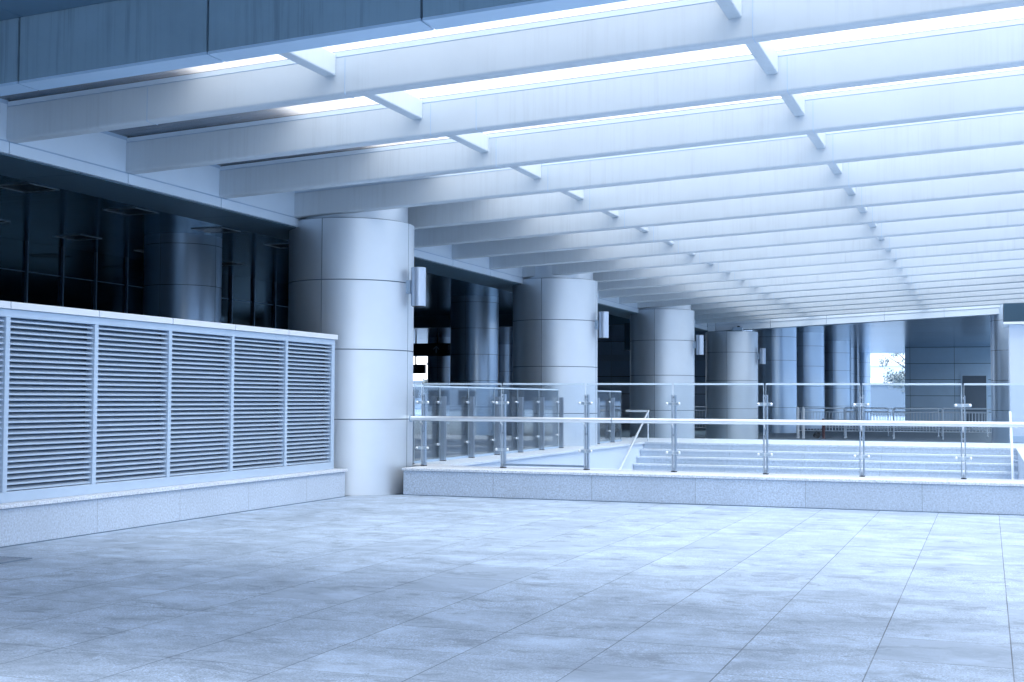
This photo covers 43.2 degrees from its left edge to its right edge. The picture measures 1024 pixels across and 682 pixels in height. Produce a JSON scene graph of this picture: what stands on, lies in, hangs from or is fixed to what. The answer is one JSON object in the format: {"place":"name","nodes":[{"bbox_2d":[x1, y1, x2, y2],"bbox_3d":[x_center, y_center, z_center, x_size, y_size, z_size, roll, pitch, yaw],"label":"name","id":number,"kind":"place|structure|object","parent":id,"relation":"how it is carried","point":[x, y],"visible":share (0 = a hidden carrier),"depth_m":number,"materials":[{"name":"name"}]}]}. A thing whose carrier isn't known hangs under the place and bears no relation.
{"place":"outdoors","nodes":[
{"label":"outdoors","id":0,"kind":"place"},
{"bbox_2d":[413,379,425,384],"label":"parked coach","id":1,"kind":"object","parent":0,"point":[417,381],"depth_m":113.82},
{"bbox_2d":[0,495,1023,681],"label":"plaza paving","id":2,"kind":"structure","parent":0,"point":[391,588],"depth_m":9.20,"materials":[{"name":"grey stone"}]},
{"bbox_2d":[0,556,31,563],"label":"drain grate","id":3,"kind":"object","parent":2,"relation":"on","point":[5,559],"visible":1,"depth_m":11.11,"materials":[{"name":"silver metal"}]},
{"bbox_2d":[0,468,347,547],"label":"granite wall","id":4,"kind":"structure","parent":2,"relation":"on","point":[32,521],"depth_m":14.21,"materials":[{"name":"grey stone"}]},
{"bbox_2d":[0,300,337,502],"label":"louvred wall","id":5,"kind":"structure","parent":4,"relation":"on","point":[94,401],"depth_m":14.44,"materials":[{"name":"metal"}]},
{"bbox_2d":[345,416,904,496],"bbox_3d":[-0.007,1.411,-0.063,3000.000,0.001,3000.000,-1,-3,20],"label":"ground","id":6,"kind":"structure","parent":0,"point":[871,416],"depth_m":103.89,"materials":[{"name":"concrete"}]},
{"bbox_2d":[621,437,1023,471],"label":"landing","id":7,"kind":"object","parent":6,"relation":"on","point":[1017,445],"visible":0.08,"depth_m":31.10,"materials":[{"name":"grey stone"}]},
{"bbox_2d":[633,441,1018,479],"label":"stone staircase","id":8,"kind":"structure","parent":7,"relation":"attached to","point":[903,461],"depth_m":29.05,"materials":[{"name":"stone"}]},
{"bbox_2d":[858,353,870,419],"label":"round column","id":9,"kind":"structure","parent":6,"relation":"on","point":[864,375],"depth_m":92.32,"materials":[{"name":"white metal"}]},
{"bbox_2d":[877,353,904,393],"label":"broadleaf tree","id":10,"kind":"object","parent":6,"relation":"on","point":[899,377],"visible":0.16,"depth_m":116.56,"materials":[{"name":"green plant"}]},
{"bbox_2d":[413,19,1018,378],"label":"sky","id":11,"kind":"structure","parent":0,"point":[424,359],"materials":[{"name":"white"}]},
{"bbox_2d":[621,424,825,438],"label":"concourse floor","id":12,"kind":"structure","parent":0,"point":[700,433],"depth_m":57.11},
{"bbox_2d":[143,233,221,322],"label":"round column","id":13,"kind":"structure","parent":12,"relation":"on","point":[182,275],"depth_m":31.54,"materials":[{"name":"silver metal"}]},
{"bbox_2d":[288,207,413,495],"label":"round column","id":14,"kind":"structure","parent":12,"relation":"on","point":[349,274],"depth_m":18.84,"materials":[{"name":"silver metal"}]},
{"bbox_2d":[406,267,425,306],"bbox_3d":[-1.432,-0.807,19.327,0.297,0.586,0.220,-1,-3,20],"label":"wall lamp","id":15,"kind":"object","parent":14,"relation":"attached to","point":[416,286],"visible":1,"depth_m":19.23,"materials":[{"name":"metal"}]},
{"bbox_2d":[427,337,449,385],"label":"round column","id":16,"kind":"structure","parent":12,"relation":"on","point":[438,369],"depth_m":71.64,"materials":[{"name":"grey metal"}]},
{"bbox_2d":[450,295,498,386],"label":"round column","id":17,"kind":"structure","parent":12,"relation":"on","point":[474,332],"depth_m":50.06,"materials":[{"name":"silver metal"}]},
{"bbox_2d":[0,0,990,356],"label":"terminal building","id":18,"kind":"structure","parent":12,"relation":"on","point":[90,178],"depth_m":32.28,"materials":[{"name":"metal"}]},
{"bbox_2d":[0,183,59,192],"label":"ceiling light","id":19,"kind":"object","parent":18,"relation":"attached to","point":[26,187],"visible":1,"depth_m":24.70,"materials":[{"name":"black"}]},
{"bbox_2d":[53,235,101,239],"bbox_3d":[-10.865,-2.589,32.377,0.840,0.014,0.840,-1,-3,20],"label":"ceiling light","id":20,"kind":"object","parent":18,"relation":"attached to","point":[77,237],"visible":1,"depth_m":32.39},
{"bbox_2d":[102,208,158,214],"bbox_3d":[-8.180,-2.781,27.802,0.840,0.014,0.840,-1,-3,20],"label":"ceiling light","id":21,"kind":"object","parent":18,"relation":"attached to","point":[131,211],"visible":1,"depth_m":27.81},
{"bbox_2d":[191,227,240,232],"bbox_3d":[-7.055,-2.639,30.859,0.840,0.014,0.840,-1,-3,20],"label":"ceiling light","id":22,"kind":"object","parent":18,"relation":"attached to","point":[217,230],"visible":1,"depth_m":30.89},
{"bbox_2d":[222,262,246,265],"bbox_3d":[-8.477,-2.301,38.545,0.840,0.014,0.840,-1,-3,20],"label":"ceiling light","id":23,"kind":"object","parent":18,"relation":"attached to","point":[228,263],"visible":0.69,"depth_m":38.50,"materials":[{"name":"black"}]},
{"bbox_2d":[263,243,288,247],"bbox_3d":[-5.930,-2.496,33.915,0.840,0.014,0.840,-1,-3,20],"label":"ceiling light","id":24,"kind":"object","parent":18,"relation":"attached to","point":[283,245],"visible":0.51,"depth_m":33.88,"materials":[{"name":"black"}]},
{"bbox_2d":[413,339,425,373],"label":"hanging sign","id":25,"kind":"object","parent":18,"relation":"hanging from","point":[419,368],"visible":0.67,"depth_m":74.44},
{"bbox_2d":[413,330,449,355],"bbox_3d":[-3.903,0.094,64.314,4.210,1.300,0.215,-1,-3,20],"label":"hanging sign","id":26,"kind":"object","parent":18,"relation":"hanging from","point":[431,349],"visible":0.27,"depth_m":64.24,"materials":[{"name":"black"}]},
{"bbox_2d":[0,0,1023,331],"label":"glass canopy","id":27,"kind":"object","parent":18,"relation":"attached to","point":[796,204],"visible":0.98,"depth_m":14.67,"materials":[{"name":"white paint"}]},
{"bbox_2d":[732,326,742,330],"bbox_3d":[8.111,-0.454,46.495,0.350,0.186,0.340,-1,-3,20],"label":"floodlight","id":28,"kind":"object","parent":27,"relation":"attached to","point":[738,328],"visible":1,"depth_m":46.34,"materials":[{"name":"metal"}]},
{"bbox_2d":[624,323,629,350],"bbox_3d":[4.366,-0.793,45.309,0.365,2.290,1.900,-1,-3,20],"label":"box sign","id":29,"kind":"object","parent":18,"relation":"hanging from","point":[627,337],"visible":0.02,"depth_m":44.42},
{"bbox_2d":[498,344,512,387],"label":"round column","id":30,"kind":"structure","parent":12,"relation":"on","point":[505,363],"depth_m":80.82,"materials":[{"name":"grey metal"}]},
{"bbox_2d":[513,265,597,445],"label":"round column","id":31,"kind":"structure","parent":12,"relation":"on","point":[555,334],"depth_m":28.08,"materials":[{"name":"white metal"}]},
{"bbox_2d":[595,311,608,337],"bbox_3d":[1.984,-0.356,28.544,0.297,0.586,0.220,-1,-3,20],"label":"wall lamp","id":32,"kind":"object","parent":31,"relation":"attached to","point":[602,324],"visible":1,"depth_m":28.44,"materials":[{"name":"metal"}]},
{"bbox_2d":[597,341,705,423],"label":"glass wall","id":33,"kind":"structure","parent":12,"relation":"on","point":[613,362],"depth_m":75.92,"materials":[{"name":"glass"}]},
{"bbox_2d":[630,305,694,437],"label":"round column","id":34,"kind":"structure","parent":12,"relation":"on","point":[661,344],"depth_m":37.43,"materials":[{"name":"white metal"}]},
{"bbox_2d":[693,335,703,354],"bbox_3d":[5.460,0.116,37.898,0.297,0.586,0.220,-1,-3,20],"label":"wall lamp","id":35,"kind":"object","parent":34,"relation":"attached to","point":[698,344],"visible":1,"depth_m":37.80,"materials":[{"name":"metal"}]},
{"bbox_2d":[694,406,705,427],"bbox_3d":[7.340,3.229,52.613,1.742,1.142,0.522,0,-3,3],"label":"crowd barrier","id":36,"kind":"object","parent":12,"relation":"on","point":[699,415],"visible":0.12,"depth_m":52.60,"materials":[{"name":"grey metal"}]},
{"bbox_2d":[706,331,757,438],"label":"round column","id":37,"kind":"structure","parent":12,"relation":"on","point":[731,356],"depth_m":46.54,"materials":[{"name":"white metal"}]},
{"bbox_2d":[757,348,765,363],"bbox_3d":[9.065,0.553,47.025,0.297,0.586,0.220,-1,-3,20],"label":"wall lamp","id":38,"kind":"object","parent":37,"relation":"attached to","point":[761,355],"visible":1,"depth_m":46.92,"materials":[{"name":"metal"}]},
{"bbox_2d":[752,327,796,432],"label":"round column","id":39,"kind":"structure","parent":12,"relation":"on","point":[780,346],"depth_m":55.62,"materials":[{"name":"white metal"}]},
{"bbox_2d":[796,332,824,428],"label":"round column","id":40,"kind":"structure","parent":12,"relation":"on","point":[810,357],"depth_m":64.87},
{"bbox_2d":[851,348,857,419],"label":"round column","id":41,"kind":"structure","parent":12,"relation":"on","point":[854,373],"depth_m":83.33,"materials":[{"name":"grey metal"}]},
{"bbox_2d":[813,432,820,437],"bbox_3d":[11.277,3.458,47.846,0.299,0.290,0.176,-1,-3,20],"label":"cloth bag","id":42,"kind":"object","parent":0,"point":[817,435],"visible":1,"depth_m":47.79,"materials":[{"name":"black fabric"}]},
{"bbox_2d":[758,425,991,442],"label":"floor","id":43,"kind":"structure","parent":0,"point":[912,436],"depth_m":51.84,"materials":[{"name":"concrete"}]},
{"bbox_2d":[796,407,798,437],"bbox_3d":[10.559,3.008,47.811,0.110,1.180,0.110,-1,-3,20],"label":"steel bollard","id":44,"kind":"object","parent":43,"relation":"on","point":[797,426],"visible":0.87,"depth_m":47.77,"materials":[{"name":"metal"}]},
{"bbox_2d":[802,407,804,438],"bbox_3d":[10.746,3.006,47.742,0.110,1.180,0.110,-1,-3,20],"label":"steel bollard","id":45,"kind":"object","parent":43,"relation":"on","point":[803,426],"visible":0.86,"depth_m":47.70,"materials":[{"name":"metal"}]},
{"bbox_2d":[799,407,845,438],"bbox_3d":[11.523,3.052,48.201,1.742,1.142,0.522,-1,-3,20],"label":"crowd barrier","id":46,"kind":"object","parent":43,"relation":"on","point":[807,426],"visible":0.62,"depth_m":48.22,"materials":[{"name":"grey metal"}]},
{"bbox_2d":[821,419,825,438],"bbox_3d":[11.471,3.227,47.678,0.180,0.740,0.180,-1,-3,20],"label":"bollard","id":47,"kind":"object","parent":43,"relation":"on","point":[823,431],"visible":0.75,"depth_m":47.63,"materials":[{"name":"grey metal"}]},
{"bbox_2d":[824,341,850,419],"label":"round column","id":48,"kind":"structure","parent":43,"relation":"on","point":[837,361],"depth_m":74.02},
{"bbox_2d":[844,407,888,435],"bbox_3d":[14.146,3.222,51.707,1.742,1.142,0.522,0,-3,13],"label":"crowd barrier","id":49,"kind":"object","parent":43,"relation":"on","point":[870,416],"visible":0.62,"depth_m":51.65,"materials":[{"name":"grey metal"}]},
{"bbox_2d":[845,408,894,438],"bbox_3d":[13.206,3.042,47.795,1.742,1.142,0.522,-1,-3,20],"label":"crowd barrier","id":50,"kind":"object","parent":43,"relation":"on","point":[871,427],"visible":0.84,"depth_m":47.76,"materials":[{"name":"grey metal"}]},
{"bbox_2d":[892,408,939,436],"bbox_3d":[15.860,3.192,50.864,1.742,1.142,0.522,-1,-3,24],"label":"crowd barrier","id":51,"kind":"object","parent":43,"relation":"on","point":[919,429],"visible":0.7,"depth_m":50.80,"materials":[{"name":"grey metal"}]},
{"bbox_2d":[894,408,943,439],"bbox_3d":[14.845,3.027,47.299,1.742,1.142,0.522,-1,-3,20],"label":"crowd barrier","id":52,"kind":"object","parent":43,"relation":"on","point":[900,427],"visible":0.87,"depth_m":47.33,"materials":[{"name":"grey metal"}]},
{"bbox_2d":[905,347,990,421],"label":"wall","id":53,"kind":"structure","parent":43,"relation":"on","point":[962,365],"depth_m":81.69,"materials":[{"name":"grey metal"}]},
{"bbox_2d":[962,376,986,421],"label":"door","id":54,"kind":"structure","parent":53,"relation":"in","point":[975,395],"depth_m":81.02,"materials":[{"name":"grey metal"}]},
{"bbox_2d":[941,408,987,436],"bbox_3d":[17.860,3.212,51.087,1.742,1.142,0.522,-1,-3,17],"label":"crowd barrier","id":55,"kind":"object","parent":43,"relation":"on","point":[968,429],"visible":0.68,"depth_m":50.95,"materials":[{"name":"grey metal"}]},
{"bbox_2d":[943,408,991,438],"bbox_3d":[16.510,3.018,46.900,1.742,1.142,0.522,-1,-3,20],"label":"crowd barrier","id":56,"kind":"object","parent":43,"relation":"on","point":[969,428],"visible":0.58,"depth_m":46.93,"materials":[{"name":"grey metal"}]},
{"bbox_2d":[990,305,1023,443],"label":"round column","id":57,"kind":"structure","parent":43,"relation":"on","point":[999,371],"depth_m":43.59,"materials":[{"name":"white metal"}]},
{"bbox_2d":[1003,303,1023,442],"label":"square pillar","id":58,"kind":"structure","parent":43,"relation":"on","point":[1013,318],"depth_m":31.86,"materials":[{"name":"metal"}]},
{"bbox_2d":[870,353,904,382],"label":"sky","id":59,"kind":"structure","parent":0,"point":[876,372],"depth_m":183.16,"materials":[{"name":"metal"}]},
{"bbox_2d":[871,385,904,415],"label":"garden wall","id":60,"kind":"structure","parent":0,"point":[885,396],"depth_m":123.13,"materials":[{"name":"paint"}]},
{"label":"stairwell floor","id":61,"kind":"structure","parent":0,"visible":0},
{"bbox_2d":[412,441,645,469],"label":"stairwell wall","id":62,"kind":"structure","parent":61,"relation":"on","point":[609,456],"depth_m":25.71,"materials":[{"name":"stone"}]},
{"bbox_2d":[412,385,563,463],"bbox_3d":[-0.284,1.451,23.455,0.140,1.221,7.690,-1,-3,20],"label":"side glass railing","id":63,"kind":"object","parent":62,"relation":"on","point":[448,440],"visible":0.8,"depth_m":22.97,"materials":[{"name":"clear glass"}]},
{"bbox_2d":[597,390,621,443],"bbox_3d":[2.082,1.751,29.882,0.140,1.221,3.580,-1,-3,20],"label":"side glass railing","id":64,"kind":"object","parent":62,"relation":"on","point":[608,404],"visible":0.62,"depth_m":30.57,"materials":[{"name":"clear glass"}]},
{"bbox_2d":[619,410,649,469],"bbox_3d":[2.332,2.595,29.278,0.616,2.048,4.157,-1,-3,20],"label":"stair handrail","id":65,"kind":"object","parent":62,"relation":"attached to","point":[634,439],"visible":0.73,"depth_m":30.32,"materials":[{"name":"silver metal"}]},
{"bbox_2d":[402,465,1023,515],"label":"granite plinth","id":66,"kind":"structure","parent":61,"relation":"on","point":[941,495],"depth_m":17.23,"materials":[{"name":"grey stone"}]},
{"bbox_2d":[409,383,1023,478],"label":"glass railing","id":67,"kind":"object","parent":66,"relation":"on","point":[424,418],"visible":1,"depth_m":18.05,"materials":[{"name":"silver glass"}]},
{"bbox_2d":[1016,448,1023,479],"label":"stairwell wall","id":68,"kind":"structure","parent":61,"relation":"on","point":[1020,454],"depth_m":25.70,"materials":[{"name":"stone"}]},
{"bbox_2d":[1009,411,1018,478],"bbox_3d":[10.296,2.484,26.486,0.170,2.062,4.413,-1,-3,20],"label":"stair handrail","id":69,"kind":"object","parent":68,"relation":"attached to","point":[1011,449],"visible":0.55,"depth_m":26.80,"materials":[{"name":"metal"}]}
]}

